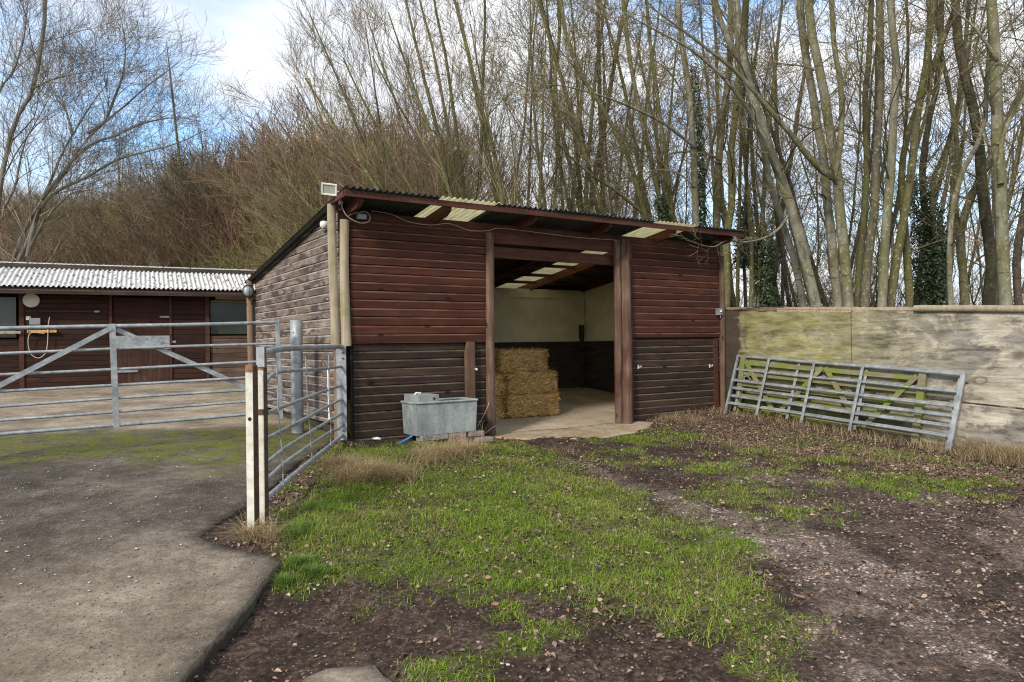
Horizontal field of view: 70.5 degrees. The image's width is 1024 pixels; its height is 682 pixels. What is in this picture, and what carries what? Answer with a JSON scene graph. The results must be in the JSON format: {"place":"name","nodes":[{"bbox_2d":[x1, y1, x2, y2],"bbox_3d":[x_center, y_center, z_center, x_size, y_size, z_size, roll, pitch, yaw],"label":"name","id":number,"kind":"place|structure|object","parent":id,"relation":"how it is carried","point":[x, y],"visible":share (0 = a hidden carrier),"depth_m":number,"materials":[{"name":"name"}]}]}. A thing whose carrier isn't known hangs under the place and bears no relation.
{"place":"outdoors","nodes":[
{"label":"outdoors","id":0,"kind":"place"},
{"bbox_2d":[0,250,1023,681],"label":"ground","id":1,"kind":"structure","parent":0,"point":[272,634],"depth_m":4.53,"materials":[{"name":"soil"}]},
{"bbox_2d":[0,0,189,262],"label":"bare tree","id":2,"kind":"object","parent":1,"relation":"on","point":[10,139],"visible":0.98,"depth_m":21.97,"materials":[{"name":"brown plant"}]},
{"bbox_2d":[93,131,157,257],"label":"background tree","id":3,"kind":"object","parent":1,"relation":"on","point":[129,188],"visible":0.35,"depth_m":30.22,"materials":[{"name":"brown plant"}]},
{"bbox_2d":[0,0,266,264],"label":"bare tree","id":4,"kind":"object","parent":1,"relation":"on","point":[47,195],"visible":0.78,"depth_m":23.57,"materials":[{"name":"brown plant"}]},
{"bbox_2d":[150,25,194,265],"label":"bare tree","id":5,"kind":"object","parent":1,"relation":"on","point":[176,133],"visible":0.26,"depth_m":29.99,"materials":[{"name":"brown plant"}]},
{"bbox_2d":[0,380,352,681],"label":"concrete yard","id":6,"kind":"structure","parent":1,"relation":"on","point":[220,443],"depth_m":5.40,"materials":[{"name":"concrete"}]},
{"bbox_2d":[0,261,259,388],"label":"stable block","id":7,"kind":"structure","parent":6,"relation":"on","point":[120,294],"depth_m":17.20,"materials":[{"name":"brown wood"}]},
{"bbox_2d":[0,297,15,337],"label":"window","id":8,"kind":"structure","parent":7,"relation":"in","point":[7,304],"depth_m":16.14,"materials":[{"name":"grey glass"}]},
{"bbox_2d":[113,297,175,382],"bbox_3d":[-8.792,-0.006,17.315,1.386,2.060,0.080,-1,0,-27],"label":"stable door","id":9,"kind":"structure","parent":7,"relation":"in","point":[126,310],"depth_m":17.30,"materials":[{"name":"brown wood"}]},
{"bbox_2d":[210,301,256,333],"bbox_3d":[-6.990,-0.597,18.368,1.203,0.840,0.020,-1,0,-27],"label":"window","id":10,"kind":"structure","parent":7,"relation":"in","point":[219,311],"depth_m":18.29,"materials":[{"name":"grey glass"}]},
{"bbox_2d":[0,473,281,681],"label":"yard grit","id":11,"kind":"object","parent":6,"relation":"on","point":[88,647],"visible":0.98,"depth_m":4.85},
{"bbox_2d":[128,211,300,269],"bbox_3d":[-9.003,-2.141,26.256,8.991,5.526,8.706,-1,0,0],"label":"green scrub","id":12,"kind":"object","parent":1,"relation":"on","point":[224,255],"visible":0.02,"depth_m":24.19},
{"bbox_2d":[245,365,258,529],"bbox_3d":[-1.940,0.842,5.415,0.059,1.325,0.079,-1,0,7],"label":"steel post","id":13,"kind":"object","parent":1,"relation":"on","point":[252,443],"visible":0.83,"depth_m":5.38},
{"bbox_2d":[256,347,268,527],"bbox_3d":[-1.920,0.770,5.597,0.065,1.450,0.070,-1,0,7],"label":"steel post","id":14,"kind":"object","parent":1,"relation":"on","point":[263,431],"visible":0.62,"depth_m":5.57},
{"bbox_2d":[266,344,346,499],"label":"gate","id":15,"kind":"structure","parent":14,"relation":"attached to","point":[341,401],"depth_m":7.14,"materials":[{"name":"metal"}]},
{"bbox_2d":[0,78,547,269],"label":"brown scrub","id":16,"kind":"object","parent":1,"relation":"on","point":[120,226],"visible":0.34,"depth_m":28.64,"materials":[{"name":"plant"}]},
{"bbox_2d":[283,320,303,432],"bbox_3d":[-2.879,0.578,9.570,0.244,1.713,0.158,-1,0,-41],"label":"gate post","id":17,"kind":"object","parent":1,"relation":"on","point":[296,338],"visible":0.66,"depth_m":9.53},
{"bbox_2d":[0,320,285,435],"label":"field gate","id":18,"kind":"structure","parent":17,"relation":"attached to","point":[112,329],"depth_m":8.37,"materials":[{"name":"metal"}]},
{"bbox_2d":[238,499,350,592],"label":"green tufts","id":19,"kind":"object","parent":1,"relation":"on","point":[316,571],"visible":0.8,"depth_m":4.84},
{"bbox_2d":[177,0,465,250],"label":"multi stemmed tree","id":20,"kind":"object","parent":1,"relation":"on","point":[351,177],"visible":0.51,"depth_m":18.29,"materials":[{"name":"brown plant"}]},
{"bbox_2d":[183,0,478,269],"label":"multi stemmed tree","id":21,"kind":"object","parent":1,"relation":"on","point":[381,141],"visible":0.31,"depth_m":21.28,"materials":[{"name":"brown plant"}]},
{"bbox_2d":[301,665,391,681],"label":"concrete slab","id":22,"kind":"structure","parent":1,"relation":"on","point":[371,673],"depth_m":3.50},
{"bbox_2d":[185,437,519,544],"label":"tussock grass","id":23,"kind":"structure","parent":1,"relation":"on","point":[424,459],"depth_m":7.39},
{"bbox_2d":[226,122,493,285],"bbox_3d":[-3.959,-2.470,19.886,7.243,7.131,4.590,-1,0,-14],"label":"multi stemmed tree","id":24,"kind":"object","parent":1,"relation":"on","point":[304,190],"visible":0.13,"depth_m":18.86,"materials":[{"name":"brown plant"}]},
{"bbox_2d":[204,0,608,269],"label":"multi stemmed tree","id":25,"kind":"object","parent":1,"relation":"on","point":[500,194],"visible":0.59,"depth_m":16.64,"materials":[{"name":"brown plant"}]},
{"bbox_2d":[382,0,474,197],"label":"background tree","id":26,"kind":"object","parent":1,"relation":"on","point":[435,65],"visible":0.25,"depth_m":28.77,"materials":[{"name":"brown plant"}]},
{"bbox_2d":[389,0,479,197],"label":"background tree","id":27,"kind":"object","parent":1,"relation":"on","point":[447,66],"visible":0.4,"depth_m":20.70,"materials":[{"name":"brown plant"}]},
{"bbox_2d":[390,0,494,199],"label":"background tree","id":28,"kind":"object","parent":1,"relation":"on","point":[430,103],"visible":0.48,"depth_m":20.04,"materials":[{"name":"brown plant"}]},
{"bbox_2d":[464,342,477,432],"bbox_3d":[-0.559,0.685,9.926,0.155,1.356,0.105,-1,0,-33],"label":"upright board","id":29,"kind":"object","parent":1,"relation":"on","point":[469,363],"visible":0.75,"depth_m":9.91,"materials":[{"name":"brown wood"}]},
{"bbox_2d":[320,0,626,214],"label":"multi stemmed tree","id":30,"kind":"object","parent":1,"relation":"on","point":[494,141],"visible":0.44,"depth_m":18.52,"materials":[{"name":"brown plant"}]},
{"bbox_2d":[409,0,537,202],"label":"background tree","id":31,"kind":"object","parent":1,"relation":"on","point":[488,155],"visible":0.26,"depth_m":23.10,"materials":[{"name":"brown plant"}]},
{"bbox_2d":[244,185,748,441],"bbox_3d":[-0.351,-0.215,12.627,7.216,3.274,5.170,-1,0,-33],"label":"field shelter","id":32,"kind":"object","parent":1,"relation":"on","point":[399,308],"visible":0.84,"depth_m":10.85,"materials":[{"name":"wood"}]},
{"bbox_2d":[502,391,559,418],"bbox_3d":[0.229,1.054,12.011,1.154,0.490,0.632,-1,0,-32],"label":"straw bale","id":33,"kind":"object","parent":32,"relation":"on","point":[543,403],"visible":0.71,"depth_m":11.80,"materials":[{"name":"plant"}]},
{"bbox_2d":[500,369,558,395],"bbox_3d":[0.200,0.693,12.080,1.154,0.490,0.632,-1,0,-35],"label":"straw bale","id":34,"kind":"object","parent":33,"relation":"on","point":[528,382],"visible":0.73,"depth_m":11.86,"materials":[{"name":"plant"}]},
{"bbox_2d":[495,347,549,373],"bbox_3d":[0.060,0.334,12.041,1.154,0.490,0.632,-1,0,-38],"label":"straw bale","id":35,"kind":"object","parent":34,"relation":"on","point":[512,360],"visible":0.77,"depth_m":11.83,"materials":[{"name":"plant"}]},
{"bbox_2d":[438,0,575,205],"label":"background tree","id":36,"kind":"object","parent":1,"relation":"on","point":[526,108],"visible":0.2,"depth_m":21.80,"materials":[{"name":"brown plant"}]},
{"bbox_2d":[487,0,560,207],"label":"background tree","id":37,"kind":"object","parent":1,"relation":"on","point":[530,159],"visible":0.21,"depth_m":24.48,"materials":[{"name":"brown plant"}]},
{"bbox_2d":[450,0,612,214],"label":"bare tree","id":38,"kind":"object","parent":1,"relation":"on","point":[571,108],"visible":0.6,"depth_m":17.79,"materials":[{"name":"brown plant"}]},
{"bbox_2d":[449,0,679,219],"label":"bare tree","id":39,"kind":"object","parent":1,"relation":"on","point":[642,210],"visible":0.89,"depth_m":15.58,"materials":[{"name":"brown plant"}]},
{"bbox_2d":[492,421,652,439],"bbox_3d":[1.109,1.360,10.610,2.978,0.115,0.986,-1,0,-34],"label":"concrete apron","id":40,"kind":"object","parent":1,"relation":"on","point":[606,430],"visible":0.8,"depth_m":10.60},
{"bbox_2d":[525,0,621,213],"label":"bare tree","id":41,"kind":"object","parent":1,"relation":"on","point":[555,88],"visible":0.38,"depth_m":18.48,"materials":[{"name":"brown plant"}]},
{"bbox_2d":[518,0,635,214],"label":"background tree","id":42,"kind":"object","parent":1,"relation":"on","point":[588,107],"visible":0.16,"depth_m":25.48,"materials":[{"name":"brown plant"}]},
{"bbox_2d":[473,0,703,218],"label":"background tree","id":43,"kind":"object","parent":1,"relation":"on","point":[579,184],"visible":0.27,"depth_m":19.02,"materials":[{"name":"brown plant"}]},
{"bbox_2d":[459,0,750,225],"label":"bare tree","id":44,"kind":"object","parent":1,"relation":"on","point":[697,212],"visible":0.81,"depth_m":16.43,"materials":[{"name":"brown plant"}]},
{"bbox_2d":[194,411,1023,681],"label":"dead leaves","id":45,"kind":"object","parent":1,"relation":"on","point":[807,622],"visible":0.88,"depth_m":5.96,"materials":[{"name":"brown plant"}]},
{"bbox_2d":[538,0,682,218],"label":"background tree","id":46,"kind":"object","parent":1,"relation":"on","point":[610,93],"visible":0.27,"depth_m":18.71,"materials":[{"name":"brown plant"}]},
{"bbox_2d":[204,406,1023,548],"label":"dry grass","id":47,"kind":"structure","parent":1,"relation":"on","point":[998,452],"depth_m":8.82,"materials":[{"name":"plant"}]},
{"bbox_2d":[555,1,681,219],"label":"background tree","id":48,"kind":"object","parent":1,"relation":"on","point":[621,77],"visible":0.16,"depth_m":24.13,"materials":[{"name":"brown plant"}]},
{"bbox_2d":[215,413,1023,681],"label":"twig litter","id":49,"kind":"object","parent":1,"relation":"on","point":[680,528],"visible":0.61,"depth_m":5.38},
{"bbox_2d":[575,0,666,220],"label":"bare tree","id":50,"kind":"object","parent":1,"relation":"on","point":[599,110],"visible":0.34,"depth_m":18.98,"materials":[{"name":"brown plant"}]},
{"bbox_2d":[530,0,721,251],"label":"background tree","id":51,"kind":"object","parent":1,"relation":"on","point":[668,123],"visible":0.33,"depth_m":20.24,"materials":[{"name":"brown plant"}]},
{"bbox_2d":[603,0,687,221],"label":"bare tree","id":52,"kind":"object","parent":1,"relation":"on","point":[662,215],"visible":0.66,"depth_m":16.97,"materials":[{"name":"brown plant"}]},
{"bbox_2d":[617,0,679,222],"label":"bare tree","id":53,"kind":"object","parent":1,"relation":"on","point":[670,195],"visible":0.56,"depth_m":17.48,"materials":[{"name":"brown plant"}]},
{"bbox_2d":[620,2,690,222],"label":"background tree","id":54,"kind":"object","parent":1,"relation":"on","point":[647,92],"visible":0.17,"depth_m":25.14,"materials":[{"name":"brown plant"}]},
{"bbox_2d":[625,0,692,218],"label":"background tree","id":55,"kind":"object","parent":1,"relation":"on","point":[658,83],"visible":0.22,"depth_m":27.55,"materials":[{"name":"brown plant"}]},
{"bbox_2d":[592,33,734,219],"bbox_3d":[5.757,-5.788,30.110,4.722,13.513,7.464,-1,0,-27],"label":"background tree","id":56,"kind":"object","parent":1,"relation":"on","point":[681,165],"visible":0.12,"depth_m":29.18,"materials":[{"name":"brown plant"}]},
{"bbox_2d":[562,0,784,253],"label":"background tree","id":57,"kind":"object","parent":1,"relation":"on","point":[710,146],"visible":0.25,"depth_m":20.89,"materials":[{"name":"brown plant"}]},
{"bbox_2d":[607,26,743,306],"bbox_3d":[6.370,-5.241,27.543,4.954,13.140,9.580,-1,0,32],"label":"background tree","id":58,"kind":"object","parent":1,"relation":"on","point":[686,206],"visible":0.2,"depth_m":26.87,"materials":[{"name":"brown plant"}]},
{"bbox_2d":[580,0,788,382],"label":"bare tree","id":59,"kind":"object","parent":1,"relation":"on","point":[720,147],"visible":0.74,"depth_m":16.93,"materials":[{"name":"brown plant"}]},
{"bbox_2d":[656,0,749,271],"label":"background tree","id":60,"kind":"object","parent":1,"relation":"on","point":[710,135],"visible":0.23,"depth_m":22.33,"materials":[{"name":"brown plant"}]},
{"bbox_2d":[659,0,757,306],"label":"background tree","id":61,"kind":"object","parent":1,"relation":"on","point":[724,214],"visible":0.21,"depth_m":23.23,"materials":[{"name":"brown plant"}]},
{"bbox_2d":[571,0,862,388],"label":"bare tree","id":62,"kind":"object","parent":1,"relation":"on","point":[799,235],"visible":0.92,"depth_m":14.72,"materials":[{"name":"brown plant"}]},
{"bbox_2d":[674,0,775,306],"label":"bare tree","id":63,"kind":"object","parent":1,"relation":"on","point":[737,256],"visible":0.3,"depth_m":17.98,"materials":[{"name":"brown plant"}]},
{"bbox_2d":[678,0,797,378],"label":"bare tree","id":64,"kind":"object","parent":1,"relation":"on","point":[731,177],"visible":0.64,"depth_m":16.13,"materials":[{"name":"brown plant"}]},
{"bbox_2d":[665,0,819,386],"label":"bare tree","id":65,"kind":"object","parent":1,"relation":"on","point":[790,248],"visible":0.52,"depth_m":16.46,"materials":[{"name":"brown plant"}]},
{"bbox_2d":[714,3,780,379],"bbox_3d":[6.177,-3.883,19.166,2.044,10.094,1.796,-1,0,41],"label":"bare tree","id":66,"kind":"object","parent":1,"relation":"on","point":[744,263],"visible":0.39,"depth_m":18.96,"materials":[{"name":"brown plant"}]},
{"bbox_2d":[574,0,941,391],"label":"bare tree","id":67,"kind":"object","parent":1,"relation":"on","point":[834,144],"visible":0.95,"depth_m":14.46,"materials":[{"name":"brown plant"}]},
{"bbox_2d":[692,0,826,381],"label":"bare tree","id":68,"kind":"object","parent":1,"relation":"on","point":[767,281],"visible":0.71,"depth_m":17.46,"materials":[{"name":"brown plant"}]},
{"bbox_2d":[701,55,827,304],"bbox_3d":[11.556,-5.426,31.581,4.896,14.013,7.740,-1,0,31],"label":"background tree","id":69,"kind":"object","parent":1,"relation":"on","point":[758,192],"visible":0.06,"depth_m":30.05,"materials":[{"name":"brown plant"}]},
{"bbox_2d":[708,0,824,306],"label":"background tree","id":70,"kind":"object","parent":1,"relation":"on","point":[753,181],"visible":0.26,"depth_m":23.38,"materials":[{"name":"brown plant"}]},
{"bbox_2d":[707,0,841,306],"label":"background tree","id":71,"kind":"object","parent":1,"relation":"on","point":[795,130],"visible":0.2,"depth_m":23.17,"materials":[{"name":"brown plant"}]},
{"bbox_2d":[704,70,855,302],"bbox_3d":[10.636,-4.338,28.919,4.090,11.706,6.466,-1,0,-41],"label":"background tree","id":72,"kind":"object","parent":1,"relation":"on","point":[800,172],"visible":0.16,"depth_m":27.85,"materials":[{"name":"brown plant"}]},
{"bbox_2d":[733,1,854,305],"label":"background tree","id":73,"kind":"object","parent":1,"relation":"on","point":[782,283],"visible":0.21,"depth_m":26.68,"materials":[{"name":"brown plant"}]},
{"bbox_2d":[683,0,924,306],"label":"background tree","id":74,"kind":"object","parent":1,"relation":"on","point":[853,256],"visible":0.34,"depth_m":18.77,"materials":[{"name":"brown plant"}]},
{"bbox_2d":[718,0,896,390],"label":"bare tree","id":75,"kind":"object","parent":1,"relation":"on","point":[836,288],"visible":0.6,"depth_m":15.34,"materials":[{"name":"brown plant"}]},
{"bbox_2d":[710,0,929,306],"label":"background tree","id":76,"kind":"object","parent":1,"relation":"on","point":[854,183],"visible":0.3,"depth_m":20.57,"materials":[{"name":"brown plant"}]},
{"bbox_2d":[733,355,927,443],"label":"wooden gate","id":77,"kind":"structure","parent":1,"relation":"on","point":[921,378],"depth_m":10.81,"materials":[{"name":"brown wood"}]},
{"bbox_2d":[687,0,984,306],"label":"background tree","id":78,"kind":"object","parent":1,"relation":"on","point":[824,301],"visible":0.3,"depth_m":19.93,"materials":[{"name":"brown plant"}]},
{"bbox_2d":[734,3,945,306],"bbox_3d":[10.085,-4.942,21.712,7.092,12.839,4.486,-1,0,4],"label":"background tree","id":79,"kind":"object","parent":1,"relation":"on","point":[881,167],"visible":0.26,"depth_m":21.75,"materials":[{"name":"brown plant"}]},
{"bbox_2d":[723,355,966,451],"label":"leaning gate","id":80,"kind":"structure","parent":1,"relation":"on","point":[954,416],"depth_m":10.49,"materials":[{"name":"metal"}]},
{"bbox_2d":[787,0,906,306],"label":"bare tree","id":81,"kind":"object","parent":1,"relation":"on","point":[864,208],"visible":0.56,"depth_m":14.97,"materials":[{"name":"brown plant"}]},
{"bbox_2d":[727,363,968,447],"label":"leaning gate","id":82,"kind":"structure","parent":1,"relation":"on","point":[858,402],"depth_m":10.49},
{"bbox_2d":[779,58,932,306],"bbox_3d":[13.181,-4.424,28.213,4.137,11.838,6.539,-1,0,-23],"label":"background tree","id":83,"kind":"object","parent":1,"relation":"on","point":[876,243],"visible":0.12,"depth_m":27.70,"materials":[{"name":"brown plant"}]},
{"bbox_2d":[725,305,1023,450],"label":"plywood fence","id":84,"kind":"object","parent":1,"relation":"on","point":[981,347],"visible":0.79,"depth_m":10.05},
{"bbox_2d":[782,0,969,392],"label":"bare tree","id":85,"kind":"object","parent":1,"relation":"on","point":[869,247],"visible":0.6,"depth_m":14.36,"materials":[{"name":"brown plant"}]},
{"bbox_2d":[742,265,1023,306],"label":"undergrowth","id":86,"kind":"object","parent":1,"relation":"on","point":[873,305],"visible":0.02,"depth_m":21.85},
{"bbox_2d":[780,0,988,394],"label":"bare tree","id":87,"kind":"object","parent":1,"relation":"on","point":[890,168],"visible":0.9,"depth_m":13.75,"materials":[{"name":"brown plant"}]},
{"bbox_2d":[817,0,1006,395],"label":"bare tree","id":88,"kind":"object","parent":1,"relation":"on","point":[916,132],"visible":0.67,"depth_m":14.55,"materials":[{"name":"brown plant"}]},
{"bbox_2d":[827,44,1023,304],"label":"background tree","id":89,"kind":"object","parent":1,"relation":"on","point":[989,179],"visible":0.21,"depth_m":22.06,"materials":[{"name":"brown plant"}]},
{"bbox_2d":[869,0,989,304],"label":"bare tree","id":90,"kind":"object","parent":1,"relation":"on","point":[921,274],"visible":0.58,"depth_m":17.43,"materials":[{"name":"green plant"}]},
{"bbox_2d":[844,0,1023,397],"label":"bare tree","id":91,"kind":"object","parent":1,"relation":"on","point":[908,279],"visible":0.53,"depth_m":15.14,"materials":[{"name":"brown plant"}]},
{"bbox_2d":[868,0,1002,304],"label":"background tree","id":92,"kind":"object","parent":1,"relation":"on","point":[939,141],"visible":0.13,"depth_m":26.00,"materials":[{"name":"brown plant"}]},
{"bbox_2d":[872,0,1023,408],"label":"bare tree","id":93,"kind":"object","parent":1,"relation":"on","point":[999,126],"visible":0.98,"depth_m":12.75,"materials":[{"name":"brown plant"}]},
{"bbox_2d":[893,0,1007,304],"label":"background tree","id":94,"kind":"object","parent":1,"relation":"on","point":[964,121],"visible":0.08,"depth_m":25.64,"materials":[{"name":"brown plant"}]},
{"bbox_2d":[880,0,1023,304],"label":"bare tree","id":95,"kind":"object","parent":1,"relation":"on","point":[964,296],"visible":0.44,"depth_m":15.37,"materials":[{"name":"brown plant"}]},
{"bbox_2d":[881,0,1023,406],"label":"bare tree","id":96,"kind":"object","parent":1,"relation":"on","point":[990,279],"visible":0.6,"depth_m":14.54,"materials":[{"name":"brown plant"}]},
{"bbox_2d":[898,0,1019,304],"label":"background tree","id":97,"kind":"object","parent":1,"relation":"on","point":[947,186],"visible":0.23,"depth_m":24.84,"materials":[{"name":"brown plant"}]},
{"bbox_2d":[901,0,1023,401],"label":"bare tree","id":98,"kind":"object","parent":1,"relation":"on","point":[951,215],"visible":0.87,"depth_m":13.77,"materials":[{"name":"brown plant"}]},
{"bbox_2d":[911,10,1023,303],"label":"background tree","id":99,"kind":"object","parent":1,"relation":"on","point":[990,169],"visible":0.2,"depth_m":24.45,"materials":[{"name":"brown plant"}]},
{"bbox_2d":[916,0,1021,304],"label":"bare tree","id":100,"kind":"object","parent":1,"relation":"on","point":[939,261],"visible":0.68,"depth_m":17.15,"materials":[{"name":"green plant"}]},
{"bbox_2d":[929,0,1023,409],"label":"bare tree","id":101,"kind":"object","parent":1,"relation":"on","point":[1016,269],"visible":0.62,"depth_m":14.01,"materials":[{"name":"brown plant"}]},
{"bbox_2d":[953,0,1023,304],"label":"background tree","id":102,"kind":"object","parent":1,"relation":"on","point":[1015,169],"visible":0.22,"depth_m":20.78,"materials":[{"name":"brown plant"}]},
{"bbox_3d":[-1.114,1.295,9.162,0.146,0.069,0.246,-1,0,43],"label":"brick","id":103,"kind":"object","parent":1,"relation":"on","visible":0},
{"bbox_2d":[416,435,432,440],"bbox_3d":[-1.098,1.227,9.172,0.126,0.069,0.206,-1,0,40],"label":"brick","id":104,"kind":"object","parent":103,"relation":"on","point":[427,437],"visible":0.87,"depth_m":9.11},
{"bbox_2d":[401,392,477,435],"bbox_3d":[-0.941,0.917,9.457,0.932,0.546,0.432,-1,0,-34],"label":"water trough","id":105,"kind":"object","parent":104,"relation":"on","point":[428,414],"visible":1,"depth_m":9.26,"materials":[{"name":"metal"}]},
{"bbox_2d":[0,0,1023,306],"label":"sky","id":106,"kind":"structure","parent":0,"point":[250,29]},
{"bbox_2d":[236,423,1023,681],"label":"gravel","id":107,"kind":"structure","parent":0,"point":[883,566],"depth_m":4.88,"materials":[{"name":"gravel"}]},
{"bbox_2d":[245,426,1023,681],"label":"grass","id":108,"kind":"structure","parent":0,"point":[361,495],"depth_m":5.61,"materials":[{"name":"plant"}]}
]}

